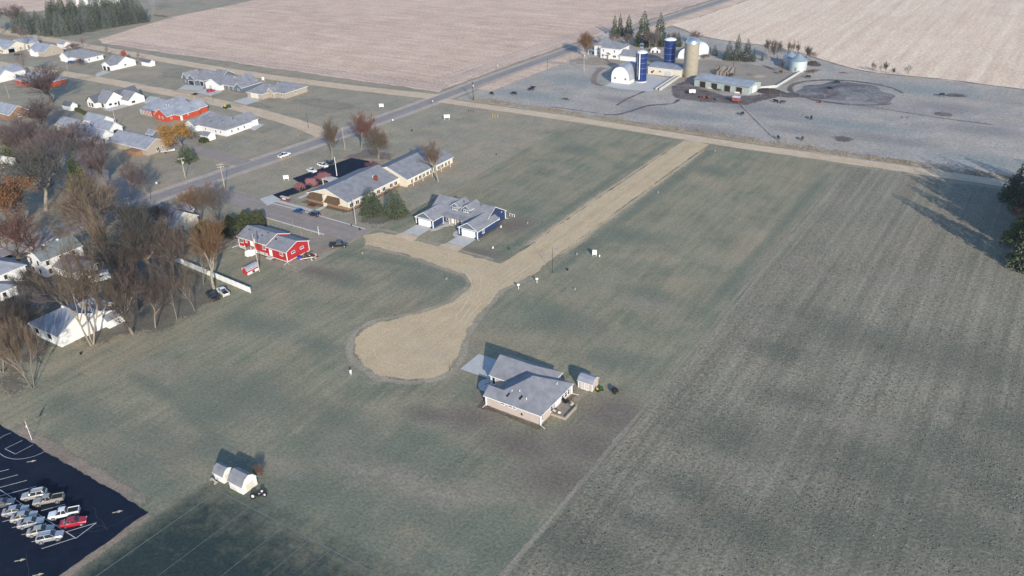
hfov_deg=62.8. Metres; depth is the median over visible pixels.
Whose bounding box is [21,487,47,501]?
parked car
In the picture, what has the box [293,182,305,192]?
bush
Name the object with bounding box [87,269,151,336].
bare tree
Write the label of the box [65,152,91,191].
cedar tree
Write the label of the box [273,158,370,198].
parking lot
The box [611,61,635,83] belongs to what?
arched barn
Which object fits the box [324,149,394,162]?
leaf litter
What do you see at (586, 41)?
bare tree
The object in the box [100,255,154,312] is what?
bare tree
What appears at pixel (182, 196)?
bare tree
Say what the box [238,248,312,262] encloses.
mulch bed
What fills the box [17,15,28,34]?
conifer
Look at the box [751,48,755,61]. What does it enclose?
spruce tree
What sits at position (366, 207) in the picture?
spruce tree
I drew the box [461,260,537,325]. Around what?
wheel track
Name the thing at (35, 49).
ranch house
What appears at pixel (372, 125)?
road marking
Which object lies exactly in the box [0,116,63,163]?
bare tree
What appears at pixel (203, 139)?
shrub
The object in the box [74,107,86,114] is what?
clipped hedge
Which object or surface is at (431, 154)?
bare tree
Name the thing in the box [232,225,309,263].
raised ranch
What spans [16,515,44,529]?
parked car
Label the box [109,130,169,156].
ranch house
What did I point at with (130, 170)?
bare tree
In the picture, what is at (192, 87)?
driveway
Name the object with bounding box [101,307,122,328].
outbuilding
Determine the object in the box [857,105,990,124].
mud track
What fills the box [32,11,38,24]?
conifer
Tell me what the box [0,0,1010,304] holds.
ground
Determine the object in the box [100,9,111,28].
conifer
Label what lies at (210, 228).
evergreen hedge
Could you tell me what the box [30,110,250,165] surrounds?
town street
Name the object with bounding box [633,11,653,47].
spruce tree
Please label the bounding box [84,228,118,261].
evergreen tree
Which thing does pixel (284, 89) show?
ranch house
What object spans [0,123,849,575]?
lot ground
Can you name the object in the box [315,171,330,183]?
bush
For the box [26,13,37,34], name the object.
conifer
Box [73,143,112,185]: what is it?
bare tree
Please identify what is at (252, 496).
old tyre
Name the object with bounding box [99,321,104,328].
door
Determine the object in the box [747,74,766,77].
silage heap
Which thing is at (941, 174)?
gravel road
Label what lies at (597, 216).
wheel track
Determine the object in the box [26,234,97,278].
farmhouse
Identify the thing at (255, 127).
driveway
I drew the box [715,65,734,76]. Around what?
collapsed shed
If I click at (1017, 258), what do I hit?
pine tree
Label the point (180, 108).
ranch house
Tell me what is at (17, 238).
bare tree
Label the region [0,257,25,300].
corner house
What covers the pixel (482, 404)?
mulch bed
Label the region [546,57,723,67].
farm drive
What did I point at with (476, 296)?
wheel track
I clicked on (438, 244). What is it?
road fringe
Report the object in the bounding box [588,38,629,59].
farmhouse
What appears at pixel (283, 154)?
pickup truck
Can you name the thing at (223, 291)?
pickup truck
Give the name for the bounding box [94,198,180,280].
bare tree
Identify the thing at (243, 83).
ranch house
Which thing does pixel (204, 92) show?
driveway
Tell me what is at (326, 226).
side street
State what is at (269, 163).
road shoulder
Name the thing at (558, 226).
wheel track
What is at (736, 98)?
feed wagon
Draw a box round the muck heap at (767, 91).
[756,88,785,93]
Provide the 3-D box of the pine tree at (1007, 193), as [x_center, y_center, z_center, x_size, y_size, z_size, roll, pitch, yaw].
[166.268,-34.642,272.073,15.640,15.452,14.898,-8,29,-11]
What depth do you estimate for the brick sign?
296.89 m
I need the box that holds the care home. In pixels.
[306,145,453,210]
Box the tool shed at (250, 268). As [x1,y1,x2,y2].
[242,261,258,274]
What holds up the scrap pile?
on the ground at (474, 140)
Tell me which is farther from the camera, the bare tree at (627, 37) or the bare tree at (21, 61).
the bare tree at (627, 37)
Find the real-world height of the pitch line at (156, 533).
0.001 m
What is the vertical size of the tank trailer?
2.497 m
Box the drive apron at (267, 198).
[260,195,280,205]
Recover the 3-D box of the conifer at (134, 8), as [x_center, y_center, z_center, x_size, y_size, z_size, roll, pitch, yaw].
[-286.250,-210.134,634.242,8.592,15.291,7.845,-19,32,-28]
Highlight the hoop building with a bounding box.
[678,41,709,58]
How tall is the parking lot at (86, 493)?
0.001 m
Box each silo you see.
[635,43,647,82]
[663,37,676,62]
[683,37,699,78]
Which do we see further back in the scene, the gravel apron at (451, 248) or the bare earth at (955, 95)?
the bare earth at (955, 95)
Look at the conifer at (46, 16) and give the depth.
607.91 m
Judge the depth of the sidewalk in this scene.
293.95 m
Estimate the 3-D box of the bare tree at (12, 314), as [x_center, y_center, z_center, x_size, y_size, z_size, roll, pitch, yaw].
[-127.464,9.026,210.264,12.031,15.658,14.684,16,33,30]
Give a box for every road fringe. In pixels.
[343,245,536,385]
[369,228,495,261]
[519,151,664,247]
[553,153,703,261]
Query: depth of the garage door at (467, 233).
264.18 m
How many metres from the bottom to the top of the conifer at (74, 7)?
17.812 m
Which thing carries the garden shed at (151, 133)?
on the ground at (474, 140)
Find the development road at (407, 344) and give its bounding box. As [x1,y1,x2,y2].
[353,140,708,379]
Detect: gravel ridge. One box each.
[528,145,674,244]
[540,148,687,250]
[561,149,705,253]
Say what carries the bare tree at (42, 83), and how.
on the ground at (474, 140)
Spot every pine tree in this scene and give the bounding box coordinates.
[0,130,31,160]
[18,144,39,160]
[996,163,1023,203]
[999,211,1023,247]
[1002,227,1023,273]
[1007,183,1023,211]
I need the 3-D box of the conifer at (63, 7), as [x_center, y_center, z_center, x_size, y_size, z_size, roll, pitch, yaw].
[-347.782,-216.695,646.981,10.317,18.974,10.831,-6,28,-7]
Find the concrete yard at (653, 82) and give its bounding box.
[606,74,669,90]
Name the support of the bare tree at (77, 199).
on the ground at (474, 140)
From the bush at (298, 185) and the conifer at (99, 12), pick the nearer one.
the bush at (298, 185)
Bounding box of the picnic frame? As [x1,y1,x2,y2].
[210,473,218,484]
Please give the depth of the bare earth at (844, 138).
336.01 m
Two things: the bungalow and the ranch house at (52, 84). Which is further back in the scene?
the ranch house at (52, 84)
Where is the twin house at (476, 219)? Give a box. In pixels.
[415,194,514,240]
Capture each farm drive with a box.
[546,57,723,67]
[591,67,604,85]
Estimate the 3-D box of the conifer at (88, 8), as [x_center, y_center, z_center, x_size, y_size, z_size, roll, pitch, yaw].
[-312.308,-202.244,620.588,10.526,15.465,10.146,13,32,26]
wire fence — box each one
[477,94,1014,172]
[822,100,974,121]
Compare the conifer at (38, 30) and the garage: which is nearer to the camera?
the garage
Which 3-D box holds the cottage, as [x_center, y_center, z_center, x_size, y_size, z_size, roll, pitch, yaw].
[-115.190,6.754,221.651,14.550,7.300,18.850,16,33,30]
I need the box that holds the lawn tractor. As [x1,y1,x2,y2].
[595,386,603,391]
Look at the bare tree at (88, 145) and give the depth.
337.00 m
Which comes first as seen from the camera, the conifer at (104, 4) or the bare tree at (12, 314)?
the bare tree at (12, 314)
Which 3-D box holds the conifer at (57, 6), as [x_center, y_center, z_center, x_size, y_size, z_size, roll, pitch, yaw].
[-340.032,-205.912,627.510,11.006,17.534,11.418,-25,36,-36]
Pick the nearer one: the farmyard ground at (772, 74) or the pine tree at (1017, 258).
the pine tree at (1017, 258)
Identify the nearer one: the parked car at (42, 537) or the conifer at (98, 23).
the parked car at (42, 537)
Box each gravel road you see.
[0,29,437,98]
[439,99,1022,186]
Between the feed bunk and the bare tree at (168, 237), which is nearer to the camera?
the bare tree at (168, 237)
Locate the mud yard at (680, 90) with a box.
[671,82,827,104]
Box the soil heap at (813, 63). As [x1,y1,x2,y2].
[807,61,820,65]
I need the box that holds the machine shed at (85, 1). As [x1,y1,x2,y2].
[76,0,119,5]
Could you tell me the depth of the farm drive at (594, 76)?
436.98 m
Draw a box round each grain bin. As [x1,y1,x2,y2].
[783,51,795,66]
[789,53,807,72]
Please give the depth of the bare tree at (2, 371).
202.81 m
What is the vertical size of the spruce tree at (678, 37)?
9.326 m
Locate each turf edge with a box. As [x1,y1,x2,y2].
[14,423,147,506]
[61,514,153,575]
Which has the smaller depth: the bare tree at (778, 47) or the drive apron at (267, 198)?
the drive apron at (267, 198)
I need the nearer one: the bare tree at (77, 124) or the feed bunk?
the bare tree at (77, 124)
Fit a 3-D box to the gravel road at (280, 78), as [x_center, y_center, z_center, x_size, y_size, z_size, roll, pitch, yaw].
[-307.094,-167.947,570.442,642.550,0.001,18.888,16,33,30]
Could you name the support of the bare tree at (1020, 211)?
on the ground at (474, 140)
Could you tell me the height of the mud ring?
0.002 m
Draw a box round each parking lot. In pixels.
[0,425,147,575]
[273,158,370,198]
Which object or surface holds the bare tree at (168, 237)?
on the leaf litter at (183, 306)
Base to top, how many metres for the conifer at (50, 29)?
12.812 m
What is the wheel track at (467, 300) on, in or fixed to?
on the development road at (407, 344)
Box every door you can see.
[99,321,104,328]
[245,480,253,491]
[251,93,257,98]
[418,218,430,226]
[462,229,474,238]
[621,56,628,60]
[663,70,671,76]
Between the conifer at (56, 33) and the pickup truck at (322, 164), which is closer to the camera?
the pickup truck at (322, 164)
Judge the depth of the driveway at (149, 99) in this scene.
426.67 m
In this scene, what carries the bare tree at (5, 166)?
on the ground at (474, 140)
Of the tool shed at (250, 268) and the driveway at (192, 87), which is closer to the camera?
the tool shed at (250, 268)
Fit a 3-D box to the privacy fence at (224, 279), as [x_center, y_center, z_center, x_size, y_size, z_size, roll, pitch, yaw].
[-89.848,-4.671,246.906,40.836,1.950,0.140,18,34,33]
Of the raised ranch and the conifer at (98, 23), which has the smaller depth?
the raised ranch
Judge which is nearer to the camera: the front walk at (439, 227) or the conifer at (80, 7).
the front walk at (439, 227)
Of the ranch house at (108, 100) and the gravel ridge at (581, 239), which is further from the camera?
the ranch house at (108, 100)
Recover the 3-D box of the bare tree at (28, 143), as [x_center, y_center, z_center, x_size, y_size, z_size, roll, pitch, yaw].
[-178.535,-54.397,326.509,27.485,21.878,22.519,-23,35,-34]
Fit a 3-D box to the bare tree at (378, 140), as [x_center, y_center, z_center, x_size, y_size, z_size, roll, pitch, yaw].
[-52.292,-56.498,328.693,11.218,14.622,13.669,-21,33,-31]
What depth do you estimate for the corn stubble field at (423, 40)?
565.92 m
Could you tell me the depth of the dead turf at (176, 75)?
471.56 m
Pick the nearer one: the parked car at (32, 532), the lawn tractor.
the parked car at (32, 532)
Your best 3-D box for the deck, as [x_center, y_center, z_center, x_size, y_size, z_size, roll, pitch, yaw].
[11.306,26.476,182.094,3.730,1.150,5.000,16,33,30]
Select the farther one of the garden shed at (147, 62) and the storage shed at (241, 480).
the garden shed at (147, 62)
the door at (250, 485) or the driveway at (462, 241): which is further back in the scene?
the driveway at (462, 241)
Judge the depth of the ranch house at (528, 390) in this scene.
183.62 m
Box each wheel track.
[372,331,426,365]
[373,242,473,337]
[379,238,482,351]
[387,257,525,331]
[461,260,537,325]
[525,141,683,248]
[531,142,688,250]
[542,143,700,255]
[553,144,705,254]
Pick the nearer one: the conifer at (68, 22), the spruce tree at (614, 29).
the spruce tree at (614, 29)
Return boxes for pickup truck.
[32,492,64,507]
[47,505,80,520]
[205,290,219,301]
[216,286,229,296]
[277,152,290,158]
[317,162,327,167]
[329,240,347,247]
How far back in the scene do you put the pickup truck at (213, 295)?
232.84 m
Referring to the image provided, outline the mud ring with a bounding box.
[787,79,902,105]
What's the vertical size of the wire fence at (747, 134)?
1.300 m
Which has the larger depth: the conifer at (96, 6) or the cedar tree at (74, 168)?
the conifer at (96, 6)
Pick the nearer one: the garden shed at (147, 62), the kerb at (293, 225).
the kerb at (293, 225)
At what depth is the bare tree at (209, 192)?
279.35 m
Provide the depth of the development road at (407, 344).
231.93 m
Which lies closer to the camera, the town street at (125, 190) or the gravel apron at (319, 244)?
the gravel apron at (319, 244)
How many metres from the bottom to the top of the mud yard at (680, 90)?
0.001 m
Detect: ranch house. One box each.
[0,36,38,53]
[0,63,25,82]
[0,102,28,120]
[0,154,14,165]
[15,71,65,86]
[27,42,63,56]
[55,112,122,143]
[59,49,103,63]
[86,85,144,110]
[101,55,135,70]
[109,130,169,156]
[139,96,207,121]
[182,69,233,85]
[185,111,258,135]
[205,72,261,92]
[246,81,307,99]
[480,354,577,428]
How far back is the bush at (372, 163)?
322.19 m
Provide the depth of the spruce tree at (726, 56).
456.37 m
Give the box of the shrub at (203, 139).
[198,137,208,142]
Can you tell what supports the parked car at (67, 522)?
on the parking lot at (86, 493)
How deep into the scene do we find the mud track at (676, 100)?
384.43 m
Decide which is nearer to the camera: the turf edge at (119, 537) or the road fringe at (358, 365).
the turf edge at (119, 537)
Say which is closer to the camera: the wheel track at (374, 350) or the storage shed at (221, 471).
the storage shed at (221, 471)
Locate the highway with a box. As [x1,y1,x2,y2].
[0,0,726,256]
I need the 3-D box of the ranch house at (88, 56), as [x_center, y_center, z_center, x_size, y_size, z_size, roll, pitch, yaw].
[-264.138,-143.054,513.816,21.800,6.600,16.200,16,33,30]
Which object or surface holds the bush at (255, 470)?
on the lot ground at (446, 477)
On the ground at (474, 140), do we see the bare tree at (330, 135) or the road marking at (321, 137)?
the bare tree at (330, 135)
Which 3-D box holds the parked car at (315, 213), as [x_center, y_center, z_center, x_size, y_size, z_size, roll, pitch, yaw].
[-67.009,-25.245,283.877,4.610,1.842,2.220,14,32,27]
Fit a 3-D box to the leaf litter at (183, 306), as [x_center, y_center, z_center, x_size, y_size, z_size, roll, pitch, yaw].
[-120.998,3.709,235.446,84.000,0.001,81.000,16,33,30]
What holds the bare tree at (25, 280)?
on the leaf litter at (183, 306)
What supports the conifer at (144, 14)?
on the ground at (474, 140)
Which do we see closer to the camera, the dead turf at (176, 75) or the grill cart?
the grill cart
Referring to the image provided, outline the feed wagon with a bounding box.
[732,96,740,102]
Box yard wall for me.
[760,71,800,87]
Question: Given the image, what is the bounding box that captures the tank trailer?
[686,89,695,93]
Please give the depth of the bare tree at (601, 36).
499.71 m
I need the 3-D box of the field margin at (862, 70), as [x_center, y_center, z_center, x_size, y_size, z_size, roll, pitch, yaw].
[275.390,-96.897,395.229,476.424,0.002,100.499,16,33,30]
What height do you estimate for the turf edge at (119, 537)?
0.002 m
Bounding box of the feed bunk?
[656,75,679,90]
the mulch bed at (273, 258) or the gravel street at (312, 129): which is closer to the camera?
the mulch bed at (273, 258)
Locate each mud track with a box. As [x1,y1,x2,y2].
[604,99,679,114]
[616,91,644,104]
[740,105,770,135]
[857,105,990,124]
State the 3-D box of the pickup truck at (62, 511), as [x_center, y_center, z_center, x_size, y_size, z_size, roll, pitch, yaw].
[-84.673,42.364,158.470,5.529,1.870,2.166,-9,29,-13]
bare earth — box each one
[832,135,855,142]
[935,111,951,115]
[946,93,966,97]
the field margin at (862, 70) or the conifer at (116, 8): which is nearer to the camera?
the field margin at (862, 70)
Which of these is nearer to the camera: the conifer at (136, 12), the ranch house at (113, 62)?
the ranch house at (113, 62)
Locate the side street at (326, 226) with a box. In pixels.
[196,181,369,241]
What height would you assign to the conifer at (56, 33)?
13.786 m
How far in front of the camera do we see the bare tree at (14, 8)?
605.17 m
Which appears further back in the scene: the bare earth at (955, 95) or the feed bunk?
the feed bunk
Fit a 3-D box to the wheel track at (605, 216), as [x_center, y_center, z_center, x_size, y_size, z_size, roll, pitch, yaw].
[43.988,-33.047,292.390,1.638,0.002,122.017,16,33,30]
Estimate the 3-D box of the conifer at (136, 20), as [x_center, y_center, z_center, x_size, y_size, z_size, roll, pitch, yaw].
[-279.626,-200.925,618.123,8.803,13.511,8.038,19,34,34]
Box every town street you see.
[1,125,146,201]
[5,255,49,311]
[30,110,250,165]
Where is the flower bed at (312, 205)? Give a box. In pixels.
[307,203,317,207]
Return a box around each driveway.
[95,70,108,76]
[143,96,158,103]
[179,85,203,90]
[196,88,222,95]
[233,97,260,104]
[250,123,262,130]
[404,225,430,235]
[447,235,475,246]
[460,354,495,379]
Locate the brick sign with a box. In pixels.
[280,195,289,201]
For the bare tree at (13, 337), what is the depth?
192.32 m
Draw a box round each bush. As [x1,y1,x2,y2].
[64,43,80,49]
[72,58,85,65]
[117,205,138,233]
[252,464,264,477]
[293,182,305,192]
[305,177,317,186]
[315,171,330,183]
[364,161,380,166]
[803,69,821,72]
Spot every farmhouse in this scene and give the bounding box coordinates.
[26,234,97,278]
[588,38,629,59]
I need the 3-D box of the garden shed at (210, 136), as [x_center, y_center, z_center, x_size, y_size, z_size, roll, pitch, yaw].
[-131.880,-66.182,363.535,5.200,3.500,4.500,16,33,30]
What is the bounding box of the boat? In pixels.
[159,148,175,153]
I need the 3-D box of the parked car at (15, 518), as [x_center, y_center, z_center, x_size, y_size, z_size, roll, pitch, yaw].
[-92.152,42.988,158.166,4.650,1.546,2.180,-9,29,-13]
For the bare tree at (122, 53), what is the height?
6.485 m
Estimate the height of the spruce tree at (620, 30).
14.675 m
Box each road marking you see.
[2,10,686,248]
[3,0,727,256]
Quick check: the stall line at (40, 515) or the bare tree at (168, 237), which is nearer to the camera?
the stall line at (40, 515)
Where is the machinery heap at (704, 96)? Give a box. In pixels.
[699,95,717,99]
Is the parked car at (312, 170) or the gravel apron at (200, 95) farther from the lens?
the gravel apron at (200, 95)
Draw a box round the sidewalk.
[269,198,312,210]
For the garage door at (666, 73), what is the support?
in the barn at (662, 68)
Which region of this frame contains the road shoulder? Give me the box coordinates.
[0,0,731,257]
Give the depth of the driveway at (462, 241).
262.11 m
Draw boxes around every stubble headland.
[109,41,447,89]
[432,0,704,82]
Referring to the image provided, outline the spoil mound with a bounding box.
[796,81,894,102]
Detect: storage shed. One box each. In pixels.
[212,462,232,483]
[227,467,257,494]
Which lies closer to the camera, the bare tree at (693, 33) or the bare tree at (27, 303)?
the bare tree at (27, 303)
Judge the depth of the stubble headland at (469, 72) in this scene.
504.62 m
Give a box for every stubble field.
[0,0,78,11]
[98,0,707,91]
[672,0,1023,88]
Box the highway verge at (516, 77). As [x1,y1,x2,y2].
[478,0,745,90]
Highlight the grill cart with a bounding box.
[611,387,621,394]
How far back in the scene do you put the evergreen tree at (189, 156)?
337.04 m
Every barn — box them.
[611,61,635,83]
[648,61,683,76]
[694,73,760,94]
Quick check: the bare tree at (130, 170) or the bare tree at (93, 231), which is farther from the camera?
the bare tree at (130, 170)
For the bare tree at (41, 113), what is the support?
on the ground at (474, 140)
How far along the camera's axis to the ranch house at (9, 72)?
479.49 m
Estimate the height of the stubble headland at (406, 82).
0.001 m
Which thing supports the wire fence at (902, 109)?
on the pasture ground at (996, 145)
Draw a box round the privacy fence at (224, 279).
[167,257,250,292]
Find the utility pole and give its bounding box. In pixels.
[252,234,259,271]
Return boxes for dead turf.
[161,72,181,77]
[236,102,273,108]
[243,128,269,133]
[291,99,357,109]
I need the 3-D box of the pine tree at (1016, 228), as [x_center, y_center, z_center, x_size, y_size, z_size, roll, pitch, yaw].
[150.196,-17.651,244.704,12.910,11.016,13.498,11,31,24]
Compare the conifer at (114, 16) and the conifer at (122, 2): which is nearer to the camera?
the conifer at (114, 16)
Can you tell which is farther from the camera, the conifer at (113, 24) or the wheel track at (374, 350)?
the conifer at (113, 24)
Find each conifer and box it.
[9,12,18,33]
[16,11,28,34]
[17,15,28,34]
[21,8,32,27]
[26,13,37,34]
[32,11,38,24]
[35,13,45,35]
[39,15,52,36]
[45,9,51,24]
[46,20,54,35]
[47,0,56,19]
[52,1,64,20]
[52,10,64,31]
[52,18,63,36]
[56,0,66,13]
[57,7,68,25]
[58,13,69,36]
[65,12,77,34]
[67,1,81,21]
[69,14,81,34]
[76,11,86,32]
[79,1,86,17]
[81,5,88,20]
[84,15,95,31]
[85,11,98,31]
[86,4,95,20]
[88,1,95,12]
[90,10,101,29]
[93,0,100,14]
[94,4,103,22]
[98,5,108,23]
[100,0,109,13]
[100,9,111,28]
[108,10,119,27]
[109,5,120,25]
[110,0,121,18]
[116,0,126,11]
[117,6,130,25]
[124,0,136,8]
[124,2,135,24]
[129,8,139,23]
[130,1,139,18]
[133,5,144,22]
[139,5,149,22]
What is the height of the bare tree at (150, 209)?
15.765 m
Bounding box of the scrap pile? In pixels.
[301,252,318,260]
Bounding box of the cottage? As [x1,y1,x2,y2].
[27,296,111,346]
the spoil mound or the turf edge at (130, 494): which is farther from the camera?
the spoil mound
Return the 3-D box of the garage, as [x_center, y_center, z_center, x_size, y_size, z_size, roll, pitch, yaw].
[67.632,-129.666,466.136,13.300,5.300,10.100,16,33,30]
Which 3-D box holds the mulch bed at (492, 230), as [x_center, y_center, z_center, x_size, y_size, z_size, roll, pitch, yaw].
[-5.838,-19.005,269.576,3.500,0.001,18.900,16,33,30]
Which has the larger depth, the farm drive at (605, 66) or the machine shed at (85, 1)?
the machine shed at (85, 1)
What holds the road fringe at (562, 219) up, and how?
on the lot ground at (446, 477)
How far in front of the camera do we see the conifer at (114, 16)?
608.12 m
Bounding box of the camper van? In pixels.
[87,269,110,282]
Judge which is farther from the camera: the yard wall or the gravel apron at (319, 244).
the yard wall
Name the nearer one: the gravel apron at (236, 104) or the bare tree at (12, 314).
the bare tree at (12, 314)
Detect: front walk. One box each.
[430,224,448,230]
[478,379,490,388]
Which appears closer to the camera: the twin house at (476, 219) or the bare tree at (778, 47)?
the twin house at (476, 219)
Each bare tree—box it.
[0,3,25,30]
[0,109,33,149]
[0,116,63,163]
[0,135,80,210]
[0,153,14,178]
[0,173,39,231]
[0,205,50,261]
[0,285,53,327]
[0,296,36,347]
[0,315,47,388]
[0,325,12,372]
[5,266,41,298]
[8,95,67,130]
[12,47,30,72]
[12,62,74,102]
[14,121,82,172]
[15,22,28,47]
[26,225,115,345]
[42,164,126,251]
[47,118,93,149]
[54,251,84,278]
[54,262,93,294]
[63,126,110,157]
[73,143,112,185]
[78,224,151,288]
[80,206,114,279]
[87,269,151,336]
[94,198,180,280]
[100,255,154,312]
[104,198,164,241]
[115,150,150,198]
[120,50,127,56]
[126,169,153,199]
[136,263,176,327]
[137,212,197,282]
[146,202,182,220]
[153,265,177,319]
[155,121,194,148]
[165,263,196,310]
[172,181,214,220]
[180,213,233,289]
[189,233,216,284]
[196,185,229,219]
[317,118,344,158]
[348,111,376,149]
[365,125,392,161]
[419,139,443,181]
[577,31,596,56]
[594,32,608,41]
[609,33,620,40]
[623,33,634,44]
[642,30,654,50]
[650,27,659,47]
[689,30,703,38]
[763,38,777,58]
[771,41,784,59]
[804,45,812,56]
[807,49,816,58]
[1009,202,1023,219]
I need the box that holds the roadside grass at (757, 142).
[468,97,1016,178]
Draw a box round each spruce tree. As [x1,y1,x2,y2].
[358,187,384,218]
[383,188,410,219]
[610,15,617,34]
[615,15,624,36]
[624,15,633,36]
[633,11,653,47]
[651,15,667,46]
[676,33,682,46]
[711,46,717,55]
[721,41,734,60]
[731,33,742,61]
[741,40,752,61]
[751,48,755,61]
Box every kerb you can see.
[259,215,323,234]
[265,201,364,228]
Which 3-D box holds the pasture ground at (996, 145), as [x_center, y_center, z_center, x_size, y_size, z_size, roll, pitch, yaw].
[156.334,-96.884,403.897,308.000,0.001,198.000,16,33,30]
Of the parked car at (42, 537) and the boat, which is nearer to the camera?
the parked car at (42, 537)
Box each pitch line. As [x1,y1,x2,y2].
[97,491,216,575]
[158,508,247,575]
[218,490,380,575]
[224,526,283,573]
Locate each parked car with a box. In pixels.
[0,497,15,507]
[1,504,29,517]
[9,510,37,523]
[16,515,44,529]
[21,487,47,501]
[25,523,54,537]
[35,529,63,544]
[59,515,87,528]
[292,208,304,213]
[306,167,316,172]
[308,210,320,216]
[326,159,335,165]
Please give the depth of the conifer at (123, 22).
613.27 m
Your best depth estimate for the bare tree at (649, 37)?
482.59 m
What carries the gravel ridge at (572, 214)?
on the development road at (407, 344)
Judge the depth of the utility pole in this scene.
245.34 m
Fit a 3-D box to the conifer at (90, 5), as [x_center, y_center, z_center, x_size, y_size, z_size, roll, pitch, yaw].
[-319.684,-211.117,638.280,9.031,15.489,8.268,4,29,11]
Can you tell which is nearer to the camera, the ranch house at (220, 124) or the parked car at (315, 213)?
the parked car at (315, 213)
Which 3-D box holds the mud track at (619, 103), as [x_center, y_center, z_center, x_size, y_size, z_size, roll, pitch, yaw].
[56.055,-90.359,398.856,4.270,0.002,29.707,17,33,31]
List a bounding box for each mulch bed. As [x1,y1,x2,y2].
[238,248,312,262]
[302,186,399,212]
[478,399,490,409]
[481,219,505,237]
[489,408,541,428]
[567,394,575,402]
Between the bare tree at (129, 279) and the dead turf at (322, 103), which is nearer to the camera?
the bare tree at (129, 279)
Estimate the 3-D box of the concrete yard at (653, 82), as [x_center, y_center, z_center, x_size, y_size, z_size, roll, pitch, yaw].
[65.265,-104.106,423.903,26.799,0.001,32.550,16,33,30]
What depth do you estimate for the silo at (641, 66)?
418.94 m
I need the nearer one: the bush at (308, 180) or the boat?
the bush at (308, 180)
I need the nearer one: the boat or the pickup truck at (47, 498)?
the pickup truck at (47, 498)
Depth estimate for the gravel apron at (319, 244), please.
264.22 m
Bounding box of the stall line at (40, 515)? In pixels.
[0,490,74,537]
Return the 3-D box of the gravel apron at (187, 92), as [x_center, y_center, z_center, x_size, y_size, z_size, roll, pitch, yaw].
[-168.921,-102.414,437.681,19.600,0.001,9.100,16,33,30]
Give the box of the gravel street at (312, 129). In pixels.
[0,61,326,137]
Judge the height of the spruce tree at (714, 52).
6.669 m
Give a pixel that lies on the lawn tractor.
(600, 388)
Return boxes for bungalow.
[146,202,198,233]
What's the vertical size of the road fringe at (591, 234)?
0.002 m
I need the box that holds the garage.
[619,49,647,61]
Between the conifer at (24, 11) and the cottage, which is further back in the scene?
the conifer at (24, 11)
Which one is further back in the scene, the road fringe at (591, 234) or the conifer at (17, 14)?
the conifer at (17, 14)
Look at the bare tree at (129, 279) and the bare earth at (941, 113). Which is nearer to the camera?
the bare tree at (129, 279)
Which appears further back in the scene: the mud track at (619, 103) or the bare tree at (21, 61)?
the bare tree at (21, 61)
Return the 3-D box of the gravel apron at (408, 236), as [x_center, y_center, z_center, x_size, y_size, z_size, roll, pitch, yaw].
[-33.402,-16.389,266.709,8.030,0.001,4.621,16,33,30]
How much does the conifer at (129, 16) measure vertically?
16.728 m
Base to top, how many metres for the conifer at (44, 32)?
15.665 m
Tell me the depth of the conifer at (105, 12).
622.11 m
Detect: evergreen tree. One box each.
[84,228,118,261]
[175,143,198,163]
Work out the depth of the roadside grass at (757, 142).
337.29 m
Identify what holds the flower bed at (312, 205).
on the ground at (474, 140)
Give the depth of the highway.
355.90 m
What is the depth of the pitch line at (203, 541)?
151.62 m
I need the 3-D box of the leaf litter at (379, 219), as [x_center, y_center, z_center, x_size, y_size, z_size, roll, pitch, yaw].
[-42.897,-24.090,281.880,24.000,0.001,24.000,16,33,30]
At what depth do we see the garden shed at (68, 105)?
413.15 m
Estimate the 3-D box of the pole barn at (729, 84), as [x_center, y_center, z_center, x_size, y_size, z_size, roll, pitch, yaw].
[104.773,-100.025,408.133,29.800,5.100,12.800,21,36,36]
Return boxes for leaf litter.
[0,239,218,394]
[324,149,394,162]
[359,212,406,226]
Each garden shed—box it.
[56,41,70,48]
[61,100,77,110]
[141,59,154,66]
[145,129,159,138]
[200,131,215,140]
[577,372,599,392]
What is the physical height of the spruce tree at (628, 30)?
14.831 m
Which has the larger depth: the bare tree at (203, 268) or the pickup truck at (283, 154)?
the pickup truck at (283, 154)
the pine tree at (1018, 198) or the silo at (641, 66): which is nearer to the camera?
the pine tree at (1018, 198)
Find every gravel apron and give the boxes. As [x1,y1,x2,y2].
[172,90,197,94]
[190,94,206,97]
[228,102,243,106]
[308,235,344,254]
[394,232,417,241]
[435,243,462,253]
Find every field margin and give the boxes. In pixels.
[497,171,843,575]
[674,26,1023,89]
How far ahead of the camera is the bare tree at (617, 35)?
501.93 m
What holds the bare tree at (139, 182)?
on the ground at (474, 140)
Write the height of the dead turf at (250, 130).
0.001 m
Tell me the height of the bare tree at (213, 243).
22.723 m
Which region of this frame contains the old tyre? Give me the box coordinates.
[249,493,255,498]
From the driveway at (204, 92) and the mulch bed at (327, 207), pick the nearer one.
the mulch bed at (327, 207)
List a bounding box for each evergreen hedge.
[195,221,229,237]
[220,209,266,238]
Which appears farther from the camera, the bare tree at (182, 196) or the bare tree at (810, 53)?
the bare tree at (810, 53)
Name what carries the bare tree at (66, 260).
on the leaf litter at (183, 306)
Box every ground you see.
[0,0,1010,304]
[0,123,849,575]
[458,28,1023,182]
[510,166,1023,575]
[570,52,810,92]
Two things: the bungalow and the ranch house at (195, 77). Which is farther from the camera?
the ranch house at (195, 77)
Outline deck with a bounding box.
[551,401,576,419]

